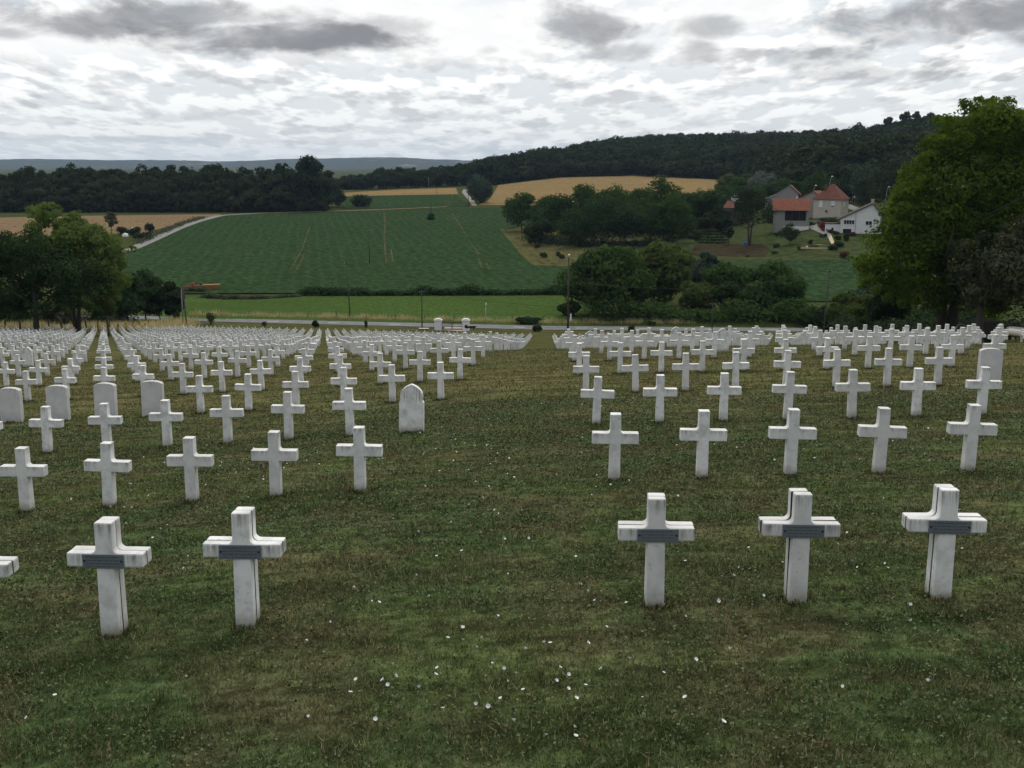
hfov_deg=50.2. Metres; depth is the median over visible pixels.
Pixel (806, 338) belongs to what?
grave cross
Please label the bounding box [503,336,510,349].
grave cross
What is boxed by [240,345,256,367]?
grave cross
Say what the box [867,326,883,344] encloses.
grave cross
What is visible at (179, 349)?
grave cross
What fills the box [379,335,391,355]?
grave cross
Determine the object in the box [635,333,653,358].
grave cross
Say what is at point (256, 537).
grave cross
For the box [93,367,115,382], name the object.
grave cross
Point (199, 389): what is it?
grave cross
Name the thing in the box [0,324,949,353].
distant crosses
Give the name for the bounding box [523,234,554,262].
dirt edge
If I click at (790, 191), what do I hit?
stone house
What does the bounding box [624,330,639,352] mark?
grave cross
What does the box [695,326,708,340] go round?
grave cross
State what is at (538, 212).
tree
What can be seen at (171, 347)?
grave cross
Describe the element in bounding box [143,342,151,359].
grave cross
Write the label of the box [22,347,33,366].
headstone stele
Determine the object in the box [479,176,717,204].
stubble field
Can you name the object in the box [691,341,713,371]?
grave cross
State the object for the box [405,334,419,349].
grave cross
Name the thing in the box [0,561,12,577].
grave cross
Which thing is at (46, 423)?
grave cross
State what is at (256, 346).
grave cross
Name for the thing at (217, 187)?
wood
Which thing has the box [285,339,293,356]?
grave cross
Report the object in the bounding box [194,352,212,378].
grave cross
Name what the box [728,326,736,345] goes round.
grave cross
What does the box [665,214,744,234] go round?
undergrowth
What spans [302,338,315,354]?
grave cross
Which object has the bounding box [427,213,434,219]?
shrub
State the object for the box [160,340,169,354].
grave cross
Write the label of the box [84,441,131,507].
grave cross
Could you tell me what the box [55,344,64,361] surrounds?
grave cross
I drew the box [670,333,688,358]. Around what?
grave cross
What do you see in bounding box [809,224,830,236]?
driveway
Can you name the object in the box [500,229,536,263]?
dirt edge
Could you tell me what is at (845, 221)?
window
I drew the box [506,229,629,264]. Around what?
rough grass
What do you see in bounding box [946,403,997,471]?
grave cross
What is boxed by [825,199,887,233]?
white house
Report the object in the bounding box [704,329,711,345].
grave cross
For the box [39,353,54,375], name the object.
grave cross
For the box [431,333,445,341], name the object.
grave cross
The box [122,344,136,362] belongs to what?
grave cross
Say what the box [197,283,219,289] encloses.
farm trailer
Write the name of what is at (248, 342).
grave cross
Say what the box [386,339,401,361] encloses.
grave cross
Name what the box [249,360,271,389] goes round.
grave cross
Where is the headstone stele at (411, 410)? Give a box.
[399,384,423,432]
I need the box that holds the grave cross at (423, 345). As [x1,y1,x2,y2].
[416,337,431,359]
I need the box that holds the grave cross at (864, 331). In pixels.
[858,325,871,344]
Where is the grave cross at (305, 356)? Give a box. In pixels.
[295,348,312,373]
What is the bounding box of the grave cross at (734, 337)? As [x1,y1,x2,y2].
[731,328,740,345]
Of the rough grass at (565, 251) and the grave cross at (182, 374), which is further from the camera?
the rough grass at (565, 251)
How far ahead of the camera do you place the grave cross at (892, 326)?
50.87 m
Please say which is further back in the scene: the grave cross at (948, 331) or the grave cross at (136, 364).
the grave cross at (948, 331)
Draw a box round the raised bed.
[800,244,828,250]
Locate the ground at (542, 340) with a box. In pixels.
[0,168,1023,767]
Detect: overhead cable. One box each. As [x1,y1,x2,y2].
[427,292,702,307]
[574,271,825,288]
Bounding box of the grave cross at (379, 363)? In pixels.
[369,353,390,383]
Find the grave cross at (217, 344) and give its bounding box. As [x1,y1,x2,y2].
[212,340,224,348]
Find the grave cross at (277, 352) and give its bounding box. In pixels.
[273,344,285,366]
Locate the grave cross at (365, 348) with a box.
[357,340,368,362]
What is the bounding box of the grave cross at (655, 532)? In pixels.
[618,496,694,607]
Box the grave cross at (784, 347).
[774,339,796,368]
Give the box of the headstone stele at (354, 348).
[352,337,358,354]
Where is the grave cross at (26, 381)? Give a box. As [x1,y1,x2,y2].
[15,371,37,400]
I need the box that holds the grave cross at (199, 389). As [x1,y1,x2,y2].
[186,375,212,412]
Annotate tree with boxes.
[0,226,116,331]
[0,292,31,324]
[23,202,137,332]
[41,296,76,325]
[83,296,115,323]
[93,285,120,335]
[104,211,119,231]
[111,271,148,321]
[135,268,165,320]
[148,285,163,319]
[158,280,184,316]
[291,154,336,198]
[331,188,346,206]
[349,194,373,206]
[465,173,492,202]
[501,191,543,229]
[521,214,555,243]
[532,195,561,210]
[533,209,559,234]
[540,193,582,239]
[553,208,601,246]
[553,244,657,312]
[557,300,580,316]
[559,183,601,230]
[580,194,623,239]
[588,183,623,234]
[603,201,647,241]
[615,187,629,197]
[615,191,649,213]
[623,201,674,239]
[629,187,653,214]
[629,238,696,304]
[631,261,656,307]
[647,174,685,236]
[648,191,696,243]
[648,206,678,237]
[678,215,697,237]
[678,280,715,311]
[680,191,699,219]
[684,188,714,227]
[688,229,702,247]
[690,251,722,285]
[695,188,732,220]
[696,211,714,228]
[702,260,760,310]
[712,207,733,231]
[714,172,738,189]
[716,185,735,201]
[722,227,733,244]
[725,184,776,245]
[727,172,754,190]
[729,184,767,207]
[732,259,809,314]
[733,203,753,215]
[746,170,776,187]
[757,177,788,196]
[761,202,772,224]
[773,179,806,196]
[775,223,800,244]
[792,305,818,324]
[798,168,842,195]
[812,305,832,328]
[826,291,858,329]
[827,173,863,201]
[847,95,1023,339]
[847,294,873,329]
[848,162,892,206]
[848,285,875,295]
[849,122,864,129]
[862,286,912,329]
[865,160,908,205]
[880,117,892,127]
[899,111,911,125]
[910,111,923,123]
[922,112,936,121]
[943,208,1023,341]
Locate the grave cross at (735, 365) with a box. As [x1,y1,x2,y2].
[722,351,749,385]
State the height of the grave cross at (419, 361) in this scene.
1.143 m
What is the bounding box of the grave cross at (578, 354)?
[568,343,589,373]
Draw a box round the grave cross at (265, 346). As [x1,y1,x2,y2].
[259,339,270,356]
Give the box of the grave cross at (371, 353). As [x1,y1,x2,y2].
[362,344,380,370]
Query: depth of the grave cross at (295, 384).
27.85 m
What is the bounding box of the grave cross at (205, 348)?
[199,341,212,359]
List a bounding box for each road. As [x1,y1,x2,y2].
[122,316,839,331]
[848,204,857,210]
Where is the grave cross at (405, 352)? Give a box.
[396,342,414,368]
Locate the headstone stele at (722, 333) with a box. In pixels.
[717,328,728,351]
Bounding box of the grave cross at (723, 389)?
[707,372,741,420]
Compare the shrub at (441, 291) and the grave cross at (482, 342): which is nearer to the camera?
the grave cross at (482, 342)
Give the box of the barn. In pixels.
[772,198,810,232]
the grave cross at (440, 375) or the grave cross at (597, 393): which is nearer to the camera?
the grave cross at (597, 393)
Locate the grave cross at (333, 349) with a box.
[328,341,343,362]
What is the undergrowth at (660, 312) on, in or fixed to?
on the ground at (542, 340)
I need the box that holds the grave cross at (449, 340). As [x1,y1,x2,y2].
[446,334,455,351]
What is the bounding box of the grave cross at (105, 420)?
[88,403,122,441]
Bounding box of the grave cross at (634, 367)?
[622,354,648,391]
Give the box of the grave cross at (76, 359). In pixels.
[67,352,83,374]
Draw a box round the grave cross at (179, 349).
[173,342,186,361]
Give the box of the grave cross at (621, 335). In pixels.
[615,328,628,347]
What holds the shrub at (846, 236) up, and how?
on the garden lawn at (769, 239)
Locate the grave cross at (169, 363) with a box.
[160,354,178,379]
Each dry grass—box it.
[0,315,201,332]
[189,309,695,324]
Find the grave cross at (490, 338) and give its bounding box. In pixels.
[485,331,496,351]
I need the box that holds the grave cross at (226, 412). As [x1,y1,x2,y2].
[209,395,243,441]
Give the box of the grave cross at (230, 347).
[224,340,238,357]
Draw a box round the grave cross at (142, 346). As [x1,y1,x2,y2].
[139,341,146,356]
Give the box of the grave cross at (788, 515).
[758,488,835,597]
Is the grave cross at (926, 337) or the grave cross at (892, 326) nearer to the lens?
the grave cross at (926, 337)
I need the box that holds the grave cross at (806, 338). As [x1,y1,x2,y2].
[800,327,807,344]
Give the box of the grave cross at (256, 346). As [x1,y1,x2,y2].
[250,339,263,359]
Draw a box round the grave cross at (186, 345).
[182,340,191,352]
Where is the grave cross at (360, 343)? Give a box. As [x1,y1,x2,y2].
[353,336,367,356]
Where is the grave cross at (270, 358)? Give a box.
[261,349,279,374]
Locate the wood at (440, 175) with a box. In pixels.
[333,154,503,189]
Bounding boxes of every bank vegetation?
[128,216,207,243]
[184,286,210,291]
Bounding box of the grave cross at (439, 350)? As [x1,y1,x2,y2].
[430,341,447,361]
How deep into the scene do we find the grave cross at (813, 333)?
45.09 m
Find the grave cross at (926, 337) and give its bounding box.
[917,328,936,354]
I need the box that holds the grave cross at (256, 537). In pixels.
[207,507,285,622]
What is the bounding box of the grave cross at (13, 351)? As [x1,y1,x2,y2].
[6,345,19,359]
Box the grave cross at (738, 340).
[732,331,743,345]
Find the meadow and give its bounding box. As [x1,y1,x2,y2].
[160,296,583,324]
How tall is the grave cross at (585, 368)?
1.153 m
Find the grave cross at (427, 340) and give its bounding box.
[420,335,432,352]
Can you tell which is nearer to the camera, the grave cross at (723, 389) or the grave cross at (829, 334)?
the grave cross at (723, 389)
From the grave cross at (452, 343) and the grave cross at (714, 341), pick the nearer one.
the grave cross at (714, 341)
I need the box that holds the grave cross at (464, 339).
[458,332,471,352]
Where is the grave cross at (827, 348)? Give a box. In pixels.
[816,338,838,368]
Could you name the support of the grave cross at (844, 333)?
on the ground at (542, 340)
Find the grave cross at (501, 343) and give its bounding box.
[498,335,506,349]
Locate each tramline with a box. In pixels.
[289,226,310,270]
[383,212,386,261]
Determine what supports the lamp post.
on the ground at (542, 340)
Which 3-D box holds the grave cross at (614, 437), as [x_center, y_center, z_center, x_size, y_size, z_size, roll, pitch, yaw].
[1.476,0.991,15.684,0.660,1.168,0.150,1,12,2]
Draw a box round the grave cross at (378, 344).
[373,336,381,352]
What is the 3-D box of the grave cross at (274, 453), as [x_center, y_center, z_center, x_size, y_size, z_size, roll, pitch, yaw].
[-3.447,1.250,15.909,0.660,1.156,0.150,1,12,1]
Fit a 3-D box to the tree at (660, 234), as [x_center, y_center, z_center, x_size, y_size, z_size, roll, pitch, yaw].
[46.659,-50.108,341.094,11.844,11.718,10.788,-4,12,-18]
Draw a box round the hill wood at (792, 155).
[477,115,1021,187]
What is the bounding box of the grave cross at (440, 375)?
[427,362,453,398]
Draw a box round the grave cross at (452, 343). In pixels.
[445,336,460,356]
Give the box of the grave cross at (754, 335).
[745,327,761,347]
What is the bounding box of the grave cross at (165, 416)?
[149,399,183,446]
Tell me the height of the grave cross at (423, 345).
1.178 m
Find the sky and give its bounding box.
[0,0,1023,160]
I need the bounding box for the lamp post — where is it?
[567,254,571,327]
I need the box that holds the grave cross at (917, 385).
[899,368,935,416]
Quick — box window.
[843,220,854,224]
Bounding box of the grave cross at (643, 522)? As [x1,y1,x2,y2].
[617,493,692,603]
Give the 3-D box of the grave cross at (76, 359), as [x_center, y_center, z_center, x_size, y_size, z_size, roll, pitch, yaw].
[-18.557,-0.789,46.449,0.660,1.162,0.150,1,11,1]
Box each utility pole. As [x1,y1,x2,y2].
[344,262,350,316]
[368,230,369,262]
[419,290,423,327]
[710,303,715,331]
[823,269,832,332]
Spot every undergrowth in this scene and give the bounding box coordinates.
[16,310,150,325]
[512,233,674,247]
[565,296,1010,324]
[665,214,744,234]
[821,304,1023,339]
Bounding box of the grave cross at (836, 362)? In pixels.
[823,349,850,386]
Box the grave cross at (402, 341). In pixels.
[397,336,404,349]
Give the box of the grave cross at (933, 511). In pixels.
[901,484,981,594]
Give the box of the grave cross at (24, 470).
[0,446,47,511]
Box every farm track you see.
[125,212,288,250]
[271,206,445,212]
[462,189,476,205]
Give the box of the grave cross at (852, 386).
[835,369,870,417]
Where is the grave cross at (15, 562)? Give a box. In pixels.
[0,556,18,572]
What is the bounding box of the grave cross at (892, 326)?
[884,324,899,333]
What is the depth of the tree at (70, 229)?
136.18 m
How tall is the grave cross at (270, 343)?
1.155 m
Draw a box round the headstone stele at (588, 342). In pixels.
[585,331,593,348]
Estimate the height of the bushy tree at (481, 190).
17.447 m
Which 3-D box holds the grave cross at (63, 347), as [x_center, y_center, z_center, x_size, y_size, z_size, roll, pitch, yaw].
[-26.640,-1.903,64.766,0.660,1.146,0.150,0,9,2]
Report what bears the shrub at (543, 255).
on the rough grass at (565, 251)
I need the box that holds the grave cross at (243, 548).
[203,510,282,628]
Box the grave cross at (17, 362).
[9,354,25,376]
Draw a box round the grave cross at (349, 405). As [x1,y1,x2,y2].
[332,387,365,435]
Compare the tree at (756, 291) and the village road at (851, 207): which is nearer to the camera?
the tree at (756, 291)
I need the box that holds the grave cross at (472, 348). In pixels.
[464,339,481,364]
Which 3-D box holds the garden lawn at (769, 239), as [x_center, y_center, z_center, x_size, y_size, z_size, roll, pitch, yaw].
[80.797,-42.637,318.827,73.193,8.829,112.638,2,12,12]
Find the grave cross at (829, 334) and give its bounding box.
[824,327,834,343]
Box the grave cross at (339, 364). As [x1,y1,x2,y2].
[329,355,350,385]
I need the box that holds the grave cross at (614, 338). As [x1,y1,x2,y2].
[612,330,619,347]
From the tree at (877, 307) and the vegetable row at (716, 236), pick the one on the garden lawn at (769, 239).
the vegetable row at (716, 236)
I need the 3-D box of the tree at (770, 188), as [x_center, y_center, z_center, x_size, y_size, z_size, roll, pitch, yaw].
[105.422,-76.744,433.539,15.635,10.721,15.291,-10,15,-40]
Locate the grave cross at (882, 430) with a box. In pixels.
[857,407,907,473]
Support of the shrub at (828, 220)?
on the ground at (542, 340)
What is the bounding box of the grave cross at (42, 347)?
[37,342,47,358]
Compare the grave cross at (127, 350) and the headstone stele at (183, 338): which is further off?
the headstone stele at (183, 338)
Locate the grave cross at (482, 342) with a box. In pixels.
[475,335,490,357]
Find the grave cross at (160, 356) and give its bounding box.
[153,348,166,371]
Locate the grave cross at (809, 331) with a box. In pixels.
[803,325,817,345]
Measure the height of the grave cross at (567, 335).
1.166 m
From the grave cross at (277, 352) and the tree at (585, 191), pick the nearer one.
the grave cross at (277, 352)
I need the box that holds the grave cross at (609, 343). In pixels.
[601,334,618,359]
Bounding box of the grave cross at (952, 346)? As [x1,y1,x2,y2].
[941,335,963,365]
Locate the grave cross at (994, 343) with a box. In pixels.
[982,334,1006,348]
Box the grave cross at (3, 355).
[0,347,9,367]
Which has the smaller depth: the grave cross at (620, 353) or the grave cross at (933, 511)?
the grave cross at (933, 511)
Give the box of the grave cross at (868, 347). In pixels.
[857,336,880,367]
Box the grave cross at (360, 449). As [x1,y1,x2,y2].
[336,426,382,491]
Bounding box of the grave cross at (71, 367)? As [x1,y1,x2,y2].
[61,358,80,383]
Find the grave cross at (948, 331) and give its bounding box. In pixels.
[941,324,953,343]
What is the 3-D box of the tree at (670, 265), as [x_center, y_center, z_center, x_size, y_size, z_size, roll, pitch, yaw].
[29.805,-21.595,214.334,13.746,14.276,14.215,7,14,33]
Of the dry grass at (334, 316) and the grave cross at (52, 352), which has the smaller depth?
the grave cross at (52, 352)
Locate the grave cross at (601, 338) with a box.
[594,330,607,353]
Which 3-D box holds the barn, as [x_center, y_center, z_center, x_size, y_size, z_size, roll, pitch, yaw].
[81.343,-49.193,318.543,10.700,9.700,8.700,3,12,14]
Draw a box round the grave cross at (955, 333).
[949,327,959,334]
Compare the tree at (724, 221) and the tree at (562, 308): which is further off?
the tree at (724, 221)
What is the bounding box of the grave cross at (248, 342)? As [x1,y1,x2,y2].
[243,339,254,344]
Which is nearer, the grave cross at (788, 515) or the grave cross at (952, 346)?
the grave cross at (788, 515)
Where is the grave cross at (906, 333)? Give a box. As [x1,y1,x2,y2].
[898,325,914,343]
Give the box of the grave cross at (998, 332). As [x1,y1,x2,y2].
[987,327,1007,342]
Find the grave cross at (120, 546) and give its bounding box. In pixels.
[72,516,151,631]
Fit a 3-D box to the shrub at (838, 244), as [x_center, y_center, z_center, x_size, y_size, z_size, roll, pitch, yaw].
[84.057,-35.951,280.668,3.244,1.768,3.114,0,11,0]
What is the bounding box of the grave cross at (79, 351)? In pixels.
[71,345,85,364]
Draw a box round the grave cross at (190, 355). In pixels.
[183,347,198,369]
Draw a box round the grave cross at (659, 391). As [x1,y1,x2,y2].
[643,374,676,422]
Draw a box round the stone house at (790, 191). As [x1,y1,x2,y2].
[765,185,801,218]
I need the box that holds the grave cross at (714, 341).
[705,331,723,357]
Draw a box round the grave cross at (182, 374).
[171,363,193,393]
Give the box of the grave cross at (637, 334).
[634,330,642,346]
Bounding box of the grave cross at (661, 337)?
[654,329,669,341]
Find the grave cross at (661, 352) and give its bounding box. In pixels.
[651,342,672,372]
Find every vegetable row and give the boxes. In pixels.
[696,241,730,243]
[699,235,726,237]
[700,238,727,240]
[702,233,722,234]
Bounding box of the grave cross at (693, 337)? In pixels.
[685,329,700,351]
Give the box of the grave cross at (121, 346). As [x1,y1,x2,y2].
[118,341,125,356]
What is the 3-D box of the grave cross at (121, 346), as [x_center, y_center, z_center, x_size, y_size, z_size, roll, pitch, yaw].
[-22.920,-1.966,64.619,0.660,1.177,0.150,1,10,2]
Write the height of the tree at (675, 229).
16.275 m
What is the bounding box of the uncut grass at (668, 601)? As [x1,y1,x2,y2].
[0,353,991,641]
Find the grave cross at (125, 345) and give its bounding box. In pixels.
[120,343,132,360]
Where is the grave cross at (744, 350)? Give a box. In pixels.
[732,339,754,370]
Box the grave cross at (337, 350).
[328,346,346,371]
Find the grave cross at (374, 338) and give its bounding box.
[369,337,375,351]
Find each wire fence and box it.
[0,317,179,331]
[193,309,693,323]
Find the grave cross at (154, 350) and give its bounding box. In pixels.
[147,343,158,362]
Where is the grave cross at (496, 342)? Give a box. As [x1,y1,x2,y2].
[495,333,502,349]
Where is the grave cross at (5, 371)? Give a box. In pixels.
[0,362,15,386]
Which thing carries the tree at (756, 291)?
on the ground at (542, 340)
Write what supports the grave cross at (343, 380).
on the ground at (542, 340)
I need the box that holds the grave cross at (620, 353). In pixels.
[609,342,630,372]
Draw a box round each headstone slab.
[0,387,23,422]
[45,385,70,419]
[75,345,86,361]
[93,382,117,415]
[141,380,164,416]
[976,348,1002,380]
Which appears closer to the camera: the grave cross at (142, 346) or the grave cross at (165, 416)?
the grave cross at (165, 416)
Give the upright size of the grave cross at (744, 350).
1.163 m
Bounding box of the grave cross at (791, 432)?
[768,408,816,475]
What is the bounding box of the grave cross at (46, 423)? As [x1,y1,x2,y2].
[28,406,63,452]
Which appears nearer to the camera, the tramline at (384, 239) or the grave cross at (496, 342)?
the grave cross at (496, 342)
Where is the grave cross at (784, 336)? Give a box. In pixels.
[775,330,793,355]
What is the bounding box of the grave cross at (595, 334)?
[588,329,599,348]
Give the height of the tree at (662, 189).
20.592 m
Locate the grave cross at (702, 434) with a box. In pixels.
[679,409,726,477]
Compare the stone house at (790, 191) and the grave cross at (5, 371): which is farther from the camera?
the stone house at (790, 191)
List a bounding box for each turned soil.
[690,244,769,255]
[696,225,715,231]
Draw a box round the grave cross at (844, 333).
[837,326,852,349]
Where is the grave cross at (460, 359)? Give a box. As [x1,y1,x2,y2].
[449,349,470,379]
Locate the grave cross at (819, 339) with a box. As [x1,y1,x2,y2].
[810,330,828,355]
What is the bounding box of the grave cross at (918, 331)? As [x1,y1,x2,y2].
[911,324,923,344]
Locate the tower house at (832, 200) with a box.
[799,184,849,217]
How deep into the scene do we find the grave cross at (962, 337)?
38.93 m
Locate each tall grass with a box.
[3,327,162,332]
[594,318,1016,327]
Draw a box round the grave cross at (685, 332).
[682,329,690,345]
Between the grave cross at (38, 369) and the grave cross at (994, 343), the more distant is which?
the grave cross at (38, 369)
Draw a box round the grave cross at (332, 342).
[327,337,341,353]
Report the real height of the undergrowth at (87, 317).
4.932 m
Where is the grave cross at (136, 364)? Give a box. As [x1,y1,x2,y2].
[127,355,145,381]
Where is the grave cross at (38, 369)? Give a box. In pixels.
[29,360,47,385]
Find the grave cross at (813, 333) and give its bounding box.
[806,326,816,349]
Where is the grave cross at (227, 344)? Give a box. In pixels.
[222,340,233,355]
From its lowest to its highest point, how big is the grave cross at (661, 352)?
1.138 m
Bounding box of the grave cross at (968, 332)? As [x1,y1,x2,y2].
[965,325,977,348]
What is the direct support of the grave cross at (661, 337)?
on the ground at (542, 340)
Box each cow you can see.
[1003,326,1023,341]
[1004,329,1022,341]
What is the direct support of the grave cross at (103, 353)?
on the ground at (542, 340)
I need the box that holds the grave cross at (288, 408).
[271,391,304,439]
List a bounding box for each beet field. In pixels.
[112,206,567,292]
[336,195,468,208]
[731,259,903,300]
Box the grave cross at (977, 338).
[975,327,983,343]
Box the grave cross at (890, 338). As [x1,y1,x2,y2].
[881,329,900,354]
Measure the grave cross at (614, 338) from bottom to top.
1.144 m
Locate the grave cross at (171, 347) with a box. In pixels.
[166,342,177,358]
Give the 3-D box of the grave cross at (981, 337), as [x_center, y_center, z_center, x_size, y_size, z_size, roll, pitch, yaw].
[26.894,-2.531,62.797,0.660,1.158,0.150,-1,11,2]
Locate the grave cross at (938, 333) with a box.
[930,325,946,348]
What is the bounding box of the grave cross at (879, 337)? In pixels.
[878,327,885,344]
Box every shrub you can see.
[116,226,129,235]
[128,227,141,234]
[131,231,152,238]
[144,222,154,231]
[172,310,179,317]
[206,312,216,323]
[311,320,318,326]
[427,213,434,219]
[436,288,447,294]
[515,316,541,324]
[532,325,542,330]
[539,252,547,257]
[627,325,634,332]
[819,218,838,221]
[819,221,824,228]
[827,245,838,249]
[833,241,844,246]
[834,235,841,239]
[839,251,849,257]
[843,232,849,240]
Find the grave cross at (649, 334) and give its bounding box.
[642,328,655,347]
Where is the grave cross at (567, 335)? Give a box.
[562,329,569,348]
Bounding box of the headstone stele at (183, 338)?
[181,335,187,347]
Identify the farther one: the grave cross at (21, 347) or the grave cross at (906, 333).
the grave cross at (21, 347)
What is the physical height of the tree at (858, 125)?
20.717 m
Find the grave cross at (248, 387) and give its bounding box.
[235,373,261,410]
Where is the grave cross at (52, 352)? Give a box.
[46,346,60,365]
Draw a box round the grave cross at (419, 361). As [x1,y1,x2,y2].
[409,351,430,381]
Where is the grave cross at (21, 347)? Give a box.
[15,342,24,358]
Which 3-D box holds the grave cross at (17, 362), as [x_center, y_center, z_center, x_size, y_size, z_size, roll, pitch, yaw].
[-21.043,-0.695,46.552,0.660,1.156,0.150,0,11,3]
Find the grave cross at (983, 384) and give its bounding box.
[965,366,1002,414]
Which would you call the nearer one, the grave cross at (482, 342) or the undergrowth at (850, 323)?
the grave cross at (482, 342)
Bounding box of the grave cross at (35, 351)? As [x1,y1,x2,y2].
[32,345,41,362]
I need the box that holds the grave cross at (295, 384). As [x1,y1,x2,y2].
[282,371,308,404]
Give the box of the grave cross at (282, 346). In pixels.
[279,339,289,358]
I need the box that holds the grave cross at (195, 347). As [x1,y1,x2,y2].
[188,341,198,358]
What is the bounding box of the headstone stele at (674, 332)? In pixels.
[670,327,680,347]
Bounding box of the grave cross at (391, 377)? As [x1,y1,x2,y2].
[379,364,404,402]
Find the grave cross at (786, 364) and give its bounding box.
[773,350,800,383]
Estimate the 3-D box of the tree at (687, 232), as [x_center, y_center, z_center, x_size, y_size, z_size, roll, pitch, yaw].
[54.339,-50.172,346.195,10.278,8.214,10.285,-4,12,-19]
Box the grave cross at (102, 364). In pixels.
[94,357,113,368]
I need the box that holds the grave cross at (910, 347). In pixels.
[899,335,922,367]
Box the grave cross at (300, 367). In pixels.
[289,357,310,380]
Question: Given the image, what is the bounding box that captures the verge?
[81,312,957,327]
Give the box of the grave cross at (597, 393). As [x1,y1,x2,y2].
[581,376,613,423]
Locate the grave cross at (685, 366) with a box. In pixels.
[672,353,698,390]
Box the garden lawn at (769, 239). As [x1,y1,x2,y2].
[666,226,911,263]
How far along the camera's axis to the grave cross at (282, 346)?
52.01 m
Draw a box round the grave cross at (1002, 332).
[991,325,1007,342]
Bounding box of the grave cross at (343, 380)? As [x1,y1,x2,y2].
[330,367,356,400]
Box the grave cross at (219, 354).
[211,346,227,361]
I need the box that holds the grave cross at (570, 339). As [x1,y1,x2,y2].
[564,331,579,351]
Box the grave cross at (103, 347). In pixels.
[96,344,110,361]
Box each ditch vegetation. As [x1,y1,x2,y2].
[197,293,302,299]
[291,283,567,295]
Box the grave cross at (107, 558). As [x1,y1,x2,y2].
[67,520,146,636]
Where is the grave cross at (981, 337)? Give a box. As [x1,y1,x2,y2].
[979,330,985,343]
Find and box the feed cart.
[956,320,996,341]
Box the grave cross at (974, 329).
[970,324,980,344]
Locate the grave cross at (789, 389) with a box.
[772,371,806,418]
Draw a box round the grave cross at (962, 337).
[956,327,971,353]
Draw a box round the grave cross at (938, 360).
[924,347,952,384]
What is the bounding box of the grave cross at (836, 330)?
[830,325,842,344]
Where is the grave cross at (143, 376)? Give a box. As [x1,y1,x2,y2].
[132,365,154,382]
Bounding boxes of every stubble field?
[0,214,219,236]
[344,188,457,195]
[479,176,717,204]
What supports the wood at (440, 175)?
on the ground at (542, 340)
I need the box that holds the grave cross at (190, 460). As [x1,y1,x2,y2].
[166,436,213,501]
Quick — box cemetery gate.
[434,318,469,331]
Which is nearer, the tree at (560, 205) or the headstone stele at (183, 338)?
the headstone stele at (183, 338)
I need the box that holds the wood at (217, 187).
[0,162,339,211]
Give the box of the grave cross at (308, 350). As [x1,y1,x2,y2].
[298,343,314,365]
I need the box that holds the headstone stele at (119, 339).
[117,336,123,349]
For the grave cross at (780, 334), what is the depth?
45.12 m
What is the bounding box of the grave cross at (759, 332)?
[755,326,763,345]
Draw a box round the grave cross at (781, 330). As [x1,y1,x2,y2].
[776,325,790,333]
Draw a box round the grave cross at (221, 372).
[210,361,232,391]
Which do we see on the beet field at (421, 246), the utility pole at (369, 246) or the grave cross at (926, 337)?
the utility pole at (369, 246)
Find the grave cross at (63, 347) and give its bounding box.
[60,342,68,358]
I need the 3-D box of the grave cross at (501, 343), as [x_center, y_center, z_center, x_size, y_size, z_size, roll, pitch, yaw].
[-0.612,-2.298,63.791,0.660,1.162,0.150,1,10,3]
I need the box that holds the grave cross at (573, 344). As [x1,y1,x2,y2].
[566,335,583,360]
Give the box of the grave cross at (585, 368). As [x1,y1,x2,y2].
[573,355,598,388]
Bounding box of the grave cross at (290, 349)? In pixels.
[285,339,295,354]
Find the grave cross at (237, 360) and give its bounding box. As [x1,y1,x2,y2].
[228,351,246,376]
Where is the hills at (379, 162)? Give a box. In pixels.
[0,157,473,167]
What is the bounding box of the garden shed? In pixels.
[723,201,733,229]
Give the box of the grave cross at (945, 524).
[906,487,986,599]
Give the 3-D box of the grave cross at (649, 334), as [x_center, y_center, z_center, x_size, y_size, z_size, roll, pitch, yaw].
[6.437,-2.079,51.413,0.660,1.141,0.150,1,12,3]
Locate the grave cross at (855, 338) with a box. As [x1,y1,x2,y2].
[845,329,864,355]
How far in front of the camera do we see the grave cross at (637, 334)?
57.35 m
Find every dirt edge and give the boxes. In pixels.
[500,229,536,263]
[517,236,544,262]
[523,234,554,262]
[534,264,567,265]
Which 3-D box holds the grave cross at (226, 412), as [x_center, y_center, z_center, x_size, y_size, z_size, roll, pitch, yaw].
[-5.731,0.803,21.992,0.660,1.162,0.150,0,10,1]
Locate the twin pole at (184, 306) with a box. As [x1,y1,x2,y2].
[181,288,186,325]
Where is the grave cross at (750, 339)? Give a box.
[740,331,758,357]
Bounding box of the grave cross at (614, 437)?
[592,412,638,480]
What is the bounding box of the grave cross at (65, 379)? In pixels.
[54,368,76,396]
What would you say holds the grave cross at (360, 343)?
on the ground at (542, 340)
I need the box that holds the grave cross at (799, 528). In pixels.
[761,492,839,603]
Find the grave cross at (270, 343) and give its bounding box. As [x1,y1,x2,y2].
[266,339,275,348]
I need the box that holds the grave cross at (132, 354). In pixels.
[124,349,140,372]
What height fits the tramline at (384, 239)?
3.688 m
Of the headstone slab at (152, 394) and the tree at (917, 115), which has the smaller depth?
the headstone slab at (152, 394)
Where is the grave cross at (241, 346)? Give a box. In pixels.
[234,340,245,357]
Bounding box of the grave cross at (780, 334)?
[776,327,791,347]
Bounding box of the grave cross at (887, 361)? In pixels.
[874,348,901,385]
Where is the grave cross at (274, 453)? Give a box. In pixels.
[251,430,298,496]
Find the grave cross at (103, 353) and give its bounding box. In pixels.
[95,350,111,360]
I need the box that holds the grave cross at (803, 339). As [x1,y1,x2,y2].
[798,330,804,344]
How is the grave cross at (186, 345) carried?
on the ground at (542, 340)

